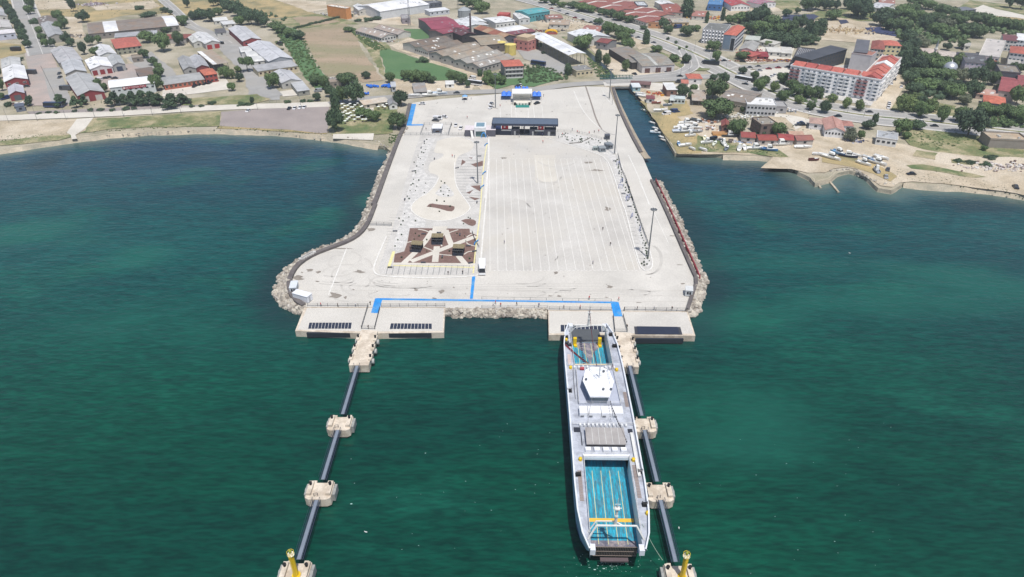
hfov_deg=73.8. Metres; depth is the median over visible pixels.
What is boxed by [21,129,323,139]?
breakwater boulders
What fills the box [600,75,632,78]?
canal bridge
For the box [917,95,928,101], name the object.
tree
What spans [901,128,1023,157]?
grass
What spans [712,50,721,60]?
tree
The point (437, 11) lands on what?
warehouse
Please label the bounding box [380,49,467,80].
crop
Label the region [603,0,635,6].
warehouse
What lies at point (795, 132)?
shack
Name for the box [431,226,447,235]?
garden path
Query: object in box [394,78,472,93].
dirt yard
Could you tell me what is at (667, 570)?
mooring dolphin
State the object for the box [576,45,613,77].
canal
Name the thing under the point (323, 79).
tree
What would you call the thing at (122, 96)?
pine tree
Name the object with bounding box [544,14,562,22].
warehouse
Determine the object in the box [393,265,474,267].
tactile strip
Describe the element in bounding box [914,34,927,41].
tree
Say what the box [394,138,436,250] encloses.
gravel bed
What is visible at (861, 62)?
house
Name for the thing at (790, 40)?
tree
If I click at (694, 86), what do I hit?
tree
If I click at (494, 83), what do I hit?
undergrowth
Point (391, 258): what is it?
tactile strip
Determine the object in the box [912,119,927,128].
tree
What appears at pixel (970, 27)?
tree
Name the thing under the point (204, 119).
grass
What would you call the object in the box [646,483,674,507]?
mooring dolphin
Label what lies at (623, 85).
road bridge
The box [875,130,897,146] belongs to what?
hut
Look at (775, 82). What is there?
pavement
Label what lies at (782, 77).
tree
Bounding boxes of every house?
[110,37,141,54]
[167,34,190,43]
[200,68,218,81]
[685,74,702,84]
[750,116,778,134]
[848,50,877,70]
[854,39,869,53]
[921,48,936,52]
[938,50,955,60]
[963,42,970,50]
[974,89,997,98]
[982,95,1005,105]
[994,64,1020,83]
[997,77,1018,101]
[1006,59,1020,64]
[1017,75,1023,86]
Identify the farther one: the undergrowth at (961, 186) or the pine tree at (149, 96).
the pine tree at (149, 96)
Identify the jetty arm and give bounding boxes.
[829,181,838,192]
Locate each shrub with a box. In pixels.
[3,101,11,106]
[28,18,38,23]
[134,5,144,9]
[139,11,156,17]
[236,101,245,105]
[363,17,372,21]
[371,16,380,19]
[415,56,429,62]
[965,159,976,163]
[979,160,991,166]
[983,154,996,159]
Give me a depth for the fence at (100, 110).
399.78 m
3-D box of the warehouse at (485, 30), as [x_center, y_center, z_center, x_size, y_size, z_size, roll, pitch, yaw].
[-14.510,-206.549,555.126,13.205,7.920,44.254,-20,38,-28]
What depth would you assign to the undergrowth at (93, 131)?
373.84 m
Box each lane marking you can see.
[328,248,346,294]
[484,139,489,197]
[489,159,641,270]
[533,2,971,130]
[567,6,1014,126]
[574,92,600,128]
[628,155,649,204]
[639,181,668,242]
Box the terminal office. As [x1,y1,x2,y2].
[465,122,500,137]
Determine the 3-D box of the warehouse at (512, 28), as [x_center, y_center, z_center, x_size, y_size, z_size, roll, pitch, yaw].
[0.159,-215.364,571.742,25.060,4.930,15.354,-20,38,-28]
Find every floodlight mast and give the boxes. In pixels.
[474,141,478,184]
[493,74,496,108]
[613,114,619,154]
[646,208,656,258]
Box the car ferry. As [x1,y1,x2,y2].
[563,309,649,562]
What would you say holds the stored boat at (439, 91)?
on the ground at (170, 55)
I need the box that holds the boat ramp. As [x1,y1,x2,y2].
[66,118,92,138]
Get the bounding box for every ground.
[0,0,1023,194]
[34,0,74,8]
[124,53,136,62]
[646,103,661,112]
[664,99,692,115]
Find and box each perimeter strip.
[286,203,376,306]
[371,103,411,204]
[612,87,642,152]
[650,179,697,309]
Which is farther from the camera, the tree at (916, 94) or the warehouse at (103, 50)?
the warehouse at (103, 50)
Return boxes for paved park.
[378,125,490,274]
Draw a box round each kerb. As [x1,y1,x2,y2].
[373,183,487,277]
[411,162,470,220]
[545,137,652,270]
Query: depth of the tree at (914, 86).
427.40 m
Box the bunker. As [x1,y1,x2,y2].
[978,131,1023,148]
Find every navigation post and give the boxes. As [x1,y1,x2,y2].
[286,549,300,576]
[678,550,690,576]
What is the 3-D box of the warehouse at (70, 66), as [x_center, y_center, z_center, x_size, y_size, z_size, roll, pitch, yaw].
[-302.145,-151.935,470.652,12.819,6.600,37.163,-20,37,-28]
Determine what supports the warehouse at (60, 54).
on the ground at (170, 55)
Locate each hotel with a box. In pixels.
[701,23,730,43]
[722,25,744,51]
[792,47,815,63]
[793,45,846,65]
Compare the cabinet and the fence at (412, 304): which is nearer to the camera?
the fence at (412, 304)
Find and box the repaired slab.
[534,155,556,182]
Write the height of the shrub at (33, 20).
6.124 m
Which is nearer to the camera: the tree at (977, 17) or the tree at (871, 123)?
the tree at (871, 123)
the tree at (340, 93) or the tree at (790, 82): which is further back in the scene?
the tree at (790, 82)
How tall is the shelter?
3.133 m
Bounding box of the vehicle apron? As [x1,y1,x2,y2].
[482,137,639,270]
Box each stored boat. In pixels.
[422,90,437,95]
[432,88,446,93]
[654,108,667,111]
[672,126,694,132]
[678,143,691,146]
[679,118,694,123]
[685,130,695,136]
[690,117,701,121]
[690,122,702,128]
[701,137,712,143]
[721,138,726,146]
[722,130,738,136]
[737,142,741,150]
[747,142,763,148]
[760,144,777,150]
[772,138,789,144]
[794,145,812,148]
[808,158,818,160]
[812,152,823,155]
[821,151,840,160]
[830,147,844,154]
[838,150,857,157]
[855,157,871,166]
[868,156,886,165]
[873,153,888,159]
[873,164,880,173]
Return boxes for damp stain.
[293,102,684,302]
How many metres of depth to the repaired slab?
328.39 m
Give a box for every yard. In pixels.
[0,27,22,44]
[65,17,83,38]
[97,64,139,90]
[127,51,177,76]
[162,78,227,95]
[219,30,279,98]
[280,89,296,95]
[337,4,415,25]
[389,38,483,88]
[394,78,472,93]
[517,50,571,74]
[530,19,597,29]
[589,46,662,76]
[631,37,652,49]
[641,82,699,93]
[744,46,792,62]
[770,108,849,138]
[814,17,903,43]
[822,64,872,105]
[823,92,873,103]
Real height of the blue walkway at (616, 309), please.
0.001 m
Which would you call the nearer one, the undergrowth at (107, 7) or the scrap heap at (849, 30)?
the scrap heap at (849, 30)
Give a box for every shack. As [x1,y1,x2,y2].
[721,118,728,131]
[739,131,755,142]
[755,134,777,144]
[776,133,793,144]
[785,131,803,134]
[793,135,813,144]
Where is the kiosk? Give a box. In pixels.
[445,80,453,87]
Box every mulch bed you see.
[394,228,476,262]
[427,203,454,210]
[461,219,475,225]
[471,161,482,166]
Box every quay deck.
[298,308,443,330]
[549,311,692,333]
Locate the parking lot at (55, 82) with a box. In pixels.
[42,67,70,103]
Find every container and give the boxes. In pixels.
[292,289,312,302]
[711,131,727,135]
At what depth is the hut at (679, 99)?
412.68 m
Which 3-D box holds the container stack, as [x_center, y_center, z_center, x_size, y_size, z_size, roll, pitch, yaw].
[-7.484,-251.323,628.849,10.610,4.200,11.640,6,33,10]
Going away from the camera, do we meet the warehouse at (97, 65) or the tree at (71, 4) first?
the warehouse at (97, 65)
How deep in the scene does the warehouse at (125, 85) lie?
427.55 m
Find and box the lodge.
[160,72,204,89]
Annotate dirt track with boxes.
[92,0,158,9]
[407,52,492,88]
[974,5,1023,18]
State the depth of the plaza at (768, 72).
474.80 m
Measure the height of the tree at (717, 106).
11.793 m
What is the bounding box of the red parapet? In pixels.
[655,179,700,278]
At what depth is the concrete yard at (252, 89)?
488.56 m
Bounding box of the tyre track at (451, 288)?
[319,108,662,301]
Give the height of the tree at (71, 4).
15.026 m
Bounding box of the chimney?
[469,13,471,32]
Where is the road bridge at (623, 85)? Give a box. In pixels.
[603,82,630,87]
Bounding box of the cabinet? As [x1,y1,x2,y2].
[604,134,609,139]
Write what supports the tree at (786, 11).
on the ground at (170, 55)
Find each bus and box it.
[42,101,64,107]
[467,79,482,85]
[530,59,545,65]
[703,59,719,65]
[734,75,752,81]
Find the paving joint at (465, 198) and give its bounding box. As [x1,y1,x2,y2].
[383,116,481,274]
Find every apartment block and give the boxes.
[788,61,886,100]
[864,55,901,96]
[870,40,884,60]
[881,40,901,55]
[956,52,986,69]
[979,38,1005,71]
[1000,34,1017,50]
[1006,46,1023,63]
[1016,33,1023,46]
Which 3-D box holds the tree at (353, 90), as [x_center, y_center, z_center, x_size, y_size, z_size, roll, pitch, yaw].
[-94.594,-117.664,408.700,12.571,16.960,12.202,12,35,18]
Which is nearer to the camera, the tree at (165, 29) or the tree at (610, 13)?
the tree at (165, 29)
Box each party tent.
[501,91,511,99]
[532,91,540,99]
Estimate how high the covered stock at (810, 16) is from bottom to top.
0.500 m
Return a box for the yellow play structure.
[545,29,557,33]
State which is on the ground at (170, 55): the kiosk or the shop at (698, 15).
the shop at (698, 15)
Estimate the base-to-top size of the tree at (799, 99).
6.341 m
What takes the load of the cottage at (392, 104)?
on the ground at (170, 55)
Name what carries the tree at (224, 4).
on the ground at (170, 55)
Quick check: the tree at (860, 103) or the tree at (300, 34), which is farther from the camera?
the tree at (300, 34)
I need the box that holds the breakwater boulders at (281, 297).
[271,262,305,314]
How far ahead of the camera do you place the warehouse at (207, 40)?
532.14 m
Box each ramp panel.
[306,323,351,337]
[389,323,431,337]
[560,325,609,340]
[634,326,683,342]
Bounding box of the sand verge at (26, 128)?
[0,118,95,139]
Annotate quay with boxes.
[295,307,444,338]
[548,310,694,340]
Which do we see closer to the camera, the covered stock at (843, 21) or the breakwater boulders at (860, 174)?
the breakwater boulders at (860, 174)
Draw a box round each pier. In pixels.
[292,86,693,311]
[348,330,379,371]
[615,332,640,373]
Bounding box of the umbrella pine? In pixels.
[237,56,253,71]
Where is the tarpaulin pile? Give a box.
[366,83,390,87]
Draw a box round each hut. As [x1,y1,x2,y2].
[390,82,395,91]
[631,83,640,91]
[646,95,654,102]
[670,95,675,103]
[674,96,684,103]
[680,79,688,86]
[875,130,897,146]
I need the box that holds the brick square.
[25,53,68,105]
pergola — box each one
[409,240,423,252]
[431,233,443,244]
[452,244,464,255]
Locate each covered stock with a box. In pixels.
[782,14,817,20]
[838,20,849,23]
[865,27,895,35]
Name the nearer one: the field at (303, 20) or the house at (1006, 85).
the house at (1006, 85)
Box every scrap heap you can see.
[69,34,85,37]
[75,1,117,6]
[643,91,664,95]
[684,15,720,20]
[696,119,719,123]
[701,125,720,130]
[720,59,788,62]
[721,113,758,118]
[726,139,756,143]
[763,59,791,61]
[775,108,809,112]
[804,25,874,33]
[842,139,868,143]
[864,32,893,34]
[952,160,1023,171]
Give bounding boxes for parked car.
[906,171,916,174]
[1012,184,1019,188]
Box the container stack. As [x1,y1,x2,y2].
[497,12,510,16]
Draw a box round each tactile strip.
[387,251,394,267]
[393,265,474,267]
[473,144,487,272]
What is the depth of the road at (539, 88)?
436.54 m
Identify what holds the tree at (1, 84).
on the ground at (170, 55)
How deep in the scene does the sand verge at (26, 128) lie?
376.65 m
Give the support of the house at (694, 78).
on the ground at (170, 55)
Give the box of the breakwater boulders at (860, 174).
[830,168,894,185]
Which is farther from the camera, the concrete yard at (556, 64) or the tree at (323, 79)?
the concrete yard at (556, 64)
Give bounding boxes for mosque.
[942,61,957,69]
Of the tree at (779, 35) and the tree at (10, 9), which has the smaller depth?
the tree at (779, 35)
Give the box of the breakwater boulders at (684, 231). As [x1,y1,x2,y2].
[654,180,702,276]
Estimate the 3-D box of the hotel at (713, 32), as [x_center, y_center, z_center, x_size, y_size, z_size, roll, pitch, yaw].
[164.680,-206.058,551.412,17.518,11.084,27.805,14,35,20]
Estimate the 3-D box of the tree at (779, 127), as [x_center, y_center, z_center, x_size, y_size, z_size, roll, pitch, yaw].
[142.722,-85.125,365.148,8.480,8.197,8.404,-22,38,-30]
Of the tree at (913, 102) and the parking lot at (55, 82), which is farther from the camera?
the parking lot at (55, 82)
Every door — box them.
[14,95,21,100]
[95,94,102,99]
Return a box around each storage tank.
[458,6,470,17]
[505,43,515,55]
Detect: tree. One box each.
[0,0,8,4]
[0,78,3,89]
[1,2,11,9]
[4,6,16,14]
[7,12,17,19]
[10,16,20,24]
[14,22,23,29]
[15,26,26,33]
[17,32,28,39]
[21,38,31,46]
[22,5,34,13]
[23,0,34,7]
[23,96,31,105]
[34,26,42,32]
[36,33,46,39]
[40,38,47,45]
[47,37,55,46]
[51,9,63,17]
[51,21,62,28]
[53,93,66,107]
[56,15,68,27]
[59,31,70,44]
[66,0,75,10]
[66,37,74,46]
[69,96,82,106]
[74,9,89,21]
[77,41,85,54]
[79,94,87,104]
[83,33,94,45]
[89,46,98,54]
[92,78,100,85]
[94,35,101,42]
[101,83,107,91]
[103,91,120,105]
[115,93,126,104]
[124,91,134,102]
[130,90,149,105]
[136,30,153,42]
[137,49,148,57]
[144,91,158,105]
[146,56,157,63]
[147,73,163,90]
[150,93,163,105]
[151,31,170,51]
[152,66,163,76]
[153,61,161,66]
[159,6,168,11]
[160,27,170,32]
[160,93,179,108]
[171,30,183,44]
[174,93,191,102]
[175,15,188,23]
[179,18,186,24]
[182,0,189,6]
[187,11,196,18]
[193,9,200,18]
[200,8,215,20]
[212,7,222,14]
[216,65,229,76]
[221,0,234,11]
[227,0,243,13]
[227,69,235,78]
[227,82,235,89]
[233,15,245,24]
[234,66,241,70]
[235,5,248,16]
[235,72,243,81]
[241,8,254,24]
[250,8,264,23]
[258,13,268,27]
[264,72,279,87]
[266,21,279,27]
[272,24,286,32]
[283,27,296,36]
[290,30,305,38]
[308,74,318,84]
[312,92,320,100]
[318,75,329,87]
[323,82,332,93]
[325,108,343,130]
[329,87,339,110]
[335,72,357,84]
[335,85,348,100]
[343,27,352,31]
[343,78,364,103]
[355,107,370,115]
[362,70,370,77]
[367,109,380,120]
[384,72,394,81]
[387,111,406,128]
[392,89,408,105]
[400,70,409,78]
[407,69,418,80]
[414,70,429,81]
[428,76,436,82]
[445,70,459,79]
[455,73,467,84]
[464,80,470,86]
[465,0,481,8]
[473,1,489,13]
[477,69,482,76]
[481,75,489,83]
[483,69,491,74]
[488,73,498,83]
[498,75,506,83]
[549,0,558,4]
[557,1,566,7]
[564,63,572,75]
[566,1,578,7]
[572,35,593,48]
[574,1,588,10]
[585,5,596,12]
[593,18,603,23]
[594,49,602,62]
[597,8,606,14]
[601,21,617,35]
[602,53,610,66]
[604,8,616,16]
[612,11,625,19]
[613,24,624,35]
[615,31,630,39]
[621,37,635,47]
[622,59,629,70]
[624,14,634,22]
[624,26,635,34]
[642,28,650,43]
[650,45,661,51]
[658,16,669,25]
[663,24,673,32]
[669,56,679,61]
[676,83,689,95]
[679,25,695,35]
[680,0,694,17]
[682,53,691,61]
[689,84,697,89]
[700,97,735,118]
[704,11,709,22]
[705,39,721,50]
[705,78,726,98]
[710,74,717,78]
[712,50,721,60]
[718,72,729,81]
[720,7,725,20]
[724,14,737,23]
[726,118,748,134]
[734,11,746,20]
[735,51,749,58]
[738,66,747,72]
[744,20,754,30]
[746,9,760,20]
[750,70,759,78]
[752,20,773,33]
[753,3,772,19]
[753,78,767,90]
[759,75,770,84]
[762,28,777,39]
[764,14,781,26]
[770,81,780,91]
[772,22,790,32]
[772,31,791,41]
[772,122,786,134]
[776,89,791,100]
[777,72,788,82]
[782,8,792,15]
[782,18,799,31]
[782,34,801,46]
[785,78,799,89]
[789,27,801,35]
[791,82,804,94]
[792,14,808,26]
[794,94,804,103]
[798,29,813,41]
[799,0,818,10]
[803,85,816,96]
[804,19,813,32]
[806,101,815,109]
[810,21,819,35]
[810,35,820,43]
[813,85,824,96]
[815,0,822,8]
[818,18,827,35]
[819,99,832,112]
[820,0,830,9]
[824,11,836,19]
[827,9,841,18]
[827,93,837,102]
[833,0,841,8]
[842,97,851,107]
[843,127,857,140]
[846,0,873,16]
[850,0,874,17]
[855,99,864,110]
[858,130,865,138]
[863,119,876,128]
[872,7,894,25]
[872,112,878,122]
[879,6,901,15]
[882,17,901,28]
[892,118,913,134]
[894,3,914,15]
[895,93,909,110]
[897,20,914,29]
[897,49,913,73]
[897,50,905,56]
[900,28,918,39]
[900,41,913,49]
[902,132,911,137]
[903,69,919,81]
[904,97,919,111]
[905,45,921,56]
[905,81,924,91]
[906,0,923,5]
[906,2,920,10]
[908,37,922,46]
[910,10,926,21]
[911,67,930,77]
[912,55,928,67]
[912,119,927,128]
[913,92,923,98]
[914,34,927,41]
[914,76,940,89]
[914,100,934,116]
[917,13,934,27]
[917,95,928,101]
[918,50,940,63]
[921,39,931,46]
[922,0,938,8]
[924,67,952,79]
[926,97,938,111]
[928,22,948,33]
[928,55,951,67]
[929,11,947,21]
[932,3,960,13]
[936,78,953,89]
[936,105,951,121]
[937,17,956,26]
[938,26,960,39]
[942,42,952,49]
[942,67,958,79]
[943,83,966,98]
[948,13,969,22]
[952,106,990,135]
[953,52,966,67]
[953,80,964,84]
[954,105,969,116]
[956,66,971,80]
[957,22,985,36]
[957,39,970,48]
[958,10,974,22]
[958,93,972,104]
[965,80,985,95]
[966,65,992,82]
[969,11,987,22]
[972,26,990,37]
[978,101,994,112]
[980,13,997,23]
[980,145,988,149]
[983,55,994,70]
[987,16,1007,27]
[987,118,996,127]
[988,71,1003,84]
[988,104,1005,115]
[998,102,1016,113]
[998,118,1015,126]
[1000,17,1018,28]
[1005,0,1016,7]
[1006,108,1022,117]
[1009,19,1023,31]
[1009,84,1023,104]
[1016,0,1023,8]
[1016,111,1023,123]
[1017,63,1023,70]
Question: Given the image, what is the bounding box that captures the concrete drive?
[412,137,473,219]
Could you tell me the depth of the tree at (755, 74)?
454.11 m
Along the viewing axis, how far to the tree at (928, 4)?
660.12 m
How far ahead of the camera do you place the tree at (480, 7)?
640.15 m
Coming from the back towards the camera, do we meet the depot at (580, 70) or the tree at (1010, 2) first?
the tree at (1010, 2)
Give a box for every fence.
[28,105,204,112]
[381,303,444,306]
[404,132,464,134]
[482,305,547,307]
[518,297,611,300]
[549,306,611,309]
[626,179,648,244]
[645,307,687,309]
[656,180,700,275]
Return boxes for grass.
[0,134,70,145]
[79,111,219,132]
[179,94,270,105]
[271,14,356,28]
[330,97,398,135]
[354,29,391,74]
[404,29,428,38]
[482,68,561,88]
[534,0,1023,132]
[640,101,701,153]
[649,51,683,66]
[695,68,709,70]
[697,135,787,157]
[807,8,874,20]
[822,155,896,180]
[892,101,955,115]
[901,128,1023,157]
[907,164,983,177]
[914,150,937,159]
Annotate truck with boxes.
[10,46,21,50]
[26,69,36,73]
[59,85,71,89]
[479,258,485,274]
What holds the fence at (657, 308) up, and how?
on the pier at (670, 274)
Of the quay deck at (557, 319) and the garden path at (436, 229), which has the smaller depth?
the quay deck at (557, 319)
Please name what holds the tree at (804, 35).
on the ground at (170, 55)
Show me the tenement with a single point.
(511, 68)
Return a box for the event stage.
[512,89,531,107]
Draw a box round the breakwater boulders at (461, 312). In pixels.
[444,306,547,318]
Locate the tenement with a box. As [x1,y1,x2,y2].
[500,59,523,78]
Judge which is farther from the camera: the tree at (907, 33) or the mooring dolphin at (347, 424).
the tree at (907, 33)
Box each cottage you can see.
[387,97,397,109]
[808,117,822,129]
[822,116,845,137]
[842,121,853,130]
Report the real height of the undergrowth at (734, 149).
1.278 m
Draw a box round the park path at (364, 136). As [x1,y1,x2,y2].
[333,133,373,139]
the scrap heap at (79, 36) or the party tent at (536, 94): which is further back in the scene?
the scrap heap at (79, 36)
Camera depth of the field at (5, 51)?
526.27 m
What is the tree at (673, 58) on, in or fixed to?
on the ground at (170, 55)
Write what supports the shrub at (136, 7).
on the ground at (170, 55)
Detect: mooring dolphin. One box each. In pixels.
[277,561,316,576]
[304,481,338,505]
[326,415,356,436]
[634,416,657,438]
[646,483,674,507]
[659,563,696,576]
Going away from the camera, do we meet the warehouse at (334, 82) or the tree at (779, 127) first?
the tree at (779, 127)
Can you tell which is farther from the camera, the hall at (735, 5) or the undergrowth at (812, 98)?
the hall at (735, 5)
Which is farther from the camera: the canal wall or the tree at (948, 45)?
the tree at (948, 45)
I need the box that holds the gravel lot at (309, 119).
[220,107,328,132]
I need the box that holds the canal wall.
[609,87,650,158]
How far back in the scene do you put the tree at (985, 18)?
595.32 m
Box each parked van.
[0,94,9,99]
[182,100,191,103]
[433,115,442,119]
[661,110,670,114]
[710,135,717,140]
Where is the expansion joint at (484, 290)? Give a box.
[303,101,687,301]
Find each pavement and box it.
[11,0,55,55]
[158,0,231,42]
[517,0,1023,135]
[537,0,1023,130]
[609,74,711,83]
[614,49,699,77]
[729,62,791,71]
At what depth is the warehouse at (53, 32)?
558.22 m
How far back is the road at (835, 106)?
469.95 m
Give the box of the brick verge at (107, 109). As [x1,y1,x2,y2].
[27,104,197,113]
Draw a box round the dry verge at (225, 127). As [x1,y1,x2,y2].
[217,126,325,133]
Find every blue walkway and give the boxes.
[371,298,382,312]
[382,298,610,302]
[407,104,415,123]
[470,276,474,298]
[610,301,621,315]
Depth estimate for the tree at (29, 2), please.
660.10 m
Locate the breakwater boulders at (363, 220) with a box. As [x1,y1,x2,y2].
[289,127,407,264]
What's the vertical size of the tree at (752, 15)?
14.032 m
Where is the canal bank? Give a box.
[562,36,616,79]
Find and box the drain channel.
[585,86,601,128]
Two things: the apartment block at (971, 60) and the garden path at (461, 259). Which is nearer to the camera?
the garden path at (461, 259)
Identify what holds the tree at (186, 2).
on the ground at (170, 55)
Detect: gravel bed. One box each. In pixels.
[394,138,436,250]
[426,207,454,212]
[428,127,443,134]
[435,184,453,196]
[466,183,474,193]
[556,132,650,267]
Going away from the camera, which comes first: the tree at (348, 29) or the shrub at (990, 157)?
the shrub at (990, 157)
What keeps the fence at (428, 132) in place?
on the pier at (670, 274)
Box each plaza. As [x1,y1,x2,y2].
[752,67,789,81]
[766,113,808,128]
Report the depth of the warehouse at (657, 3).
668.65 m
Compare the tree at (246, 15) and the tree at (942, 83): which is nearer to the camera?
the tree at (942, 83)
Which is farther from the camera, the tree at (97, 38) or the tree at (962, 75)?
the tree at (97, 38)
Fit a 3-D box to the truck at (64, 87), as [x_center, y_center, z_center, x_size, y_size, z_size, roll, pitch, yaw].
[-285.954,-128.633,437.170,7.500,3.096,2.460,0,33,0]
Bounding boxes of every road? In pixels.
[0,102,330,120]
[13,0,53,55]
[159,0,230,43]
[184,26,281,96]
[328,80,675,104]
[520,0,1023,134]
[539,0,1023,129]
[604,73,734,83]
[617,49,697,77]
[731,63,791,70]
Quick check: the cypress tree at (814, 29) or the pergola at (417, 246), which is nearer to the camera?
the pergola at (417, 246)
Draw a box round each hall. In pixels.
[327,4,351,18]
[707,0,723,10]
[723,0,749,10]
[746,0,775,7]
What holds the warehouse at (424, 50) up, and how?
on the ground at (170, 55)
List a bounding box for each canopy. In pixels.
[197,50,228,67]
[432,124,442,133]
[492,117,557,135]
[691,89,705,105]
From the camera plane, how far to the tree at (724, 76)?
447.10 m
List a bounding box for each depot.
[571,64,593,76]
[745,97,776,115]
[775,101,787,113]
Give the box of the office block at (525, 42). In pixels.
[514,33,538,50]
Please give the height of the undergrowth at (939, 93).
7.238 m
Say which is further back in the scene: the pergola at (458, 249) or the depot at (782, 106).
the depot at (782, 106)
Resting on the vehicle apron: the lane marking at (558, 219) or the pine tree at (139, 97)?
the lane marking at (558, 219)
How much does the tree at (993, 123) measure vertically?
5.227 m
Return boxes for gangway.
[295,497,320,559]
[319,427,340,479]
[339,363,359,414]
[627,364,645,415]
[641,427,660,481]
[657,497,680,562]
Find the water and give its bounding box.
[0,89,1023,576]
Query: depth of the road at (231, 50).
468.30 m
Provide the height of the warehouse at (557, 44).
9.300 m
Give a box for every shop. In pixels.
[665,16,677,25]
[669,18,688,25]
[691,10,706,20]
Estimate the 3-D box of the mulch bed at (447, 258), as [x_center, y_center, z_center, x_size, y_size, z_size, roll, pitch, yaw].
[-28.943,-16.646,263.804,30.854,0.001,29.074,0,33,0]
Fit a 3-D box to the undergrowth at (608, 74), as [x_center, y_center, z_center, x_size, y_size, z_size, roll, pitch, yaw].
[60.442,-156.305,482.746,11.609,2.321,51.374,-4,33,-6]
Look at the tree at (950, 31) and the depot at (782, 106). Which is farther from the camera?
the tree at (950, 31)
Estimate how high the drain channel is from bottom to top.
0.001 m
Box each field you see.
[0,0,165,22]
[0,42,25,57]
[164,0,224,18]
[234,0,315,17]
[277,0,326,11]
[293,16,338,24]
[298,24,382,82]
[725,7,782,15]
[775,0,801,10]
[960,0,1023,14]
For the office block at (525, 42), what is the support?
on the ground at (170, 55)
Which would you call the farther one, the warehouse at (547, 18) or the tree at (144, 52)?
the warehouse at (547, 18)
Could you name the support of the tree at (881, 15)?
on the ground at (170, 55)
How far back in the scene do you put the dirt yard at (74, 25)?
599.34 m
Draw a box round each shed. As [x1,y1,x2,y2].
[412,82,426,93]
[630,80,650,88]
[662,82,677,96]
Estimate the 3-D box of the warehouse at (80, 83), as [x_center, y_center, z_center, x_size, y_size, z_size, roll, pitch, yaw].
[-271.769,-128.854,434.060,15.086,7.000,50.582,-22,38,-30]
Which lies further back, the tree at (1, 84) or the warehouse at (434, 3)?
the warehouse at (434, 3)
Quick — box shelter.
[359,97,387,107]
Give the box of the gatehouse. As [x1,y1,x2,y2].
[14,103,25,111]
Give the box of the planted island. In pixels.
[552,131,651,270]
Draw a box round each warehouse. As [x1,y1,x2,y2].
[0,7,7,19]
[0,19,11,29]
[0,29,16,40]
[1,56,21,67]
[1,64,29,88]
[7,83,25,100]
[38,15,56,29]
[41,21,62,42]
[50,46,83,68]
[61,58,86,76]
[65,72,105,101]
[85,56,113,75]
[87,15,179,38]
[93,43,116,58]
[107,53,126,71]
[108,76,156,96]
[114,30,156,39]
[131,54,143,62]
[135,67,156,76]
[177,55,196,73]
[187,35,202,47]
[190,54,208,73]
[191,31,220,49]
[212,17,227,24]
[214,28,226,35]
[220,20,235,27]
[228,25,260,45]
[238,46,251,56]
[245,51,257,56]
[247,40,292,62]
[251,55,264,64]
[252,60,297,76]
[271,69,300,88]
[291,80,309,95]
[328,77,340,86]
[353,3,365,15]
[355,27,395,41]
[357,0,428,18]
[374,24,410,38]
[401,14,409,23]
[403,35,451,52]
[415,40,462,57]
[418,16,460,34]
[424,0,441,7]
[424,7,449,15]
[429,25,469,39]
[429,41,480,61]
[441,45,492,65]
[453,27,475,42]
[454,17,488,32]
[454,49,503,69]
[465,16,486,22]
[466,53,514,73]
[469,34,508,51]
[473,25,515,42]
[483,16,515,28]
[495,25,528,31]
[506,29,534,37]
[513,13,529,24]
[515,8,549,21]
[532,32,584,63]
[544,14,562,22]
[549,19,569,28]
[567,29,610,45]
[578,0,632,11]
[582,25,602,32]
[596,38,616,49]
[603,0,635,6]
[608,46,641,69]
[622,10,670,27]
[627,52,674,72]
[629,5,674,16]
[634,1,647,6]
[648,21,660,28]
[654,0,673,8]
[659,3,682,17]
[719,88,761,112]
[736,50,760,59]
[738,40,759,51]
[745,35,760,42]
[754,51,768,59]
[759,39,780,46]
[765,47,781,56]
[781,47,791,57]
[873,2,895,11]
[879,0,894,3]
[956,7,976,12]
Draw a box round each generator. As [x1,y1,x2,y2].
[598,145,605,151]
[604,142,613,148]
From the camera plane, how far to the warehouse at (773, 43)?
534.23 m
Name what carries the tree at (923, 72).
on the ground at (170, 55)
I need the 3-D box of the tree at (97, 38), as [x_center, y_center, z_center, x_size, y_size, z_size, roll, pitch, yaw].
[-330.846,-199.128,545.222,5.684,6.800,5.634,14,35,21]
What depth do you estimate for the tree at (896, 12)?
616.09 m
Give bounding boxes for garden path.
[393,263,474,264]
[401,230,431,263]
[410,235,476,261]
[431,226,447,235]
[432,246,439,261]
[444,230,453,244]
[456,256,466,262]
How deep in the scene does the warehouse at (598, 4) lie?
655.90 m
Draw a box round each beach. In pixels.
[0,128,379,153]
[723,155,793,172]
[797,169,901,193]
[903,181,1023,200]
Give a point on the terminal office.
(480, 129)
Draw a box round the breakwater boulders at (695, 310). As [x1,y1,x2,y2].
[685,272,709,317]
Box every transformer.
[289,280,298,290]
[685,285,692,296]
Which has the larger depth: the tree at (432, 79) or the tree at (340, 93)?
the tree at (432, 79)
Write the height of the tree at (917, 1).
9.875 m
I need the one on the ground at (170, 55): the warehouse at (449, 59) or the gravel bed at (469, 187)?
the warehouse at (449, 59)
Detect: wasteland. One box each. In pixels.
[633,89,784,155]
[763,138,1023,194]
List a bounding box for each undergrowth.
[2,123,192,142]
[37,0,161,14]
[216,1,286,23]
[216,127,319,133]
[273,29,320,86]
[350,28,386,49]
[388,134,397,142]
[404,79,430,81]
[483,72,506,86]
[518,63,568,82]
[587,58,610,77]
[701,137,781,155]
[738,10,814,47]
[791,94,827,102]
[868,9,1023,44]
[883,166,1022,199]
[901,65,956,99]
[908,130,973,149]
[955,104,1023,127]

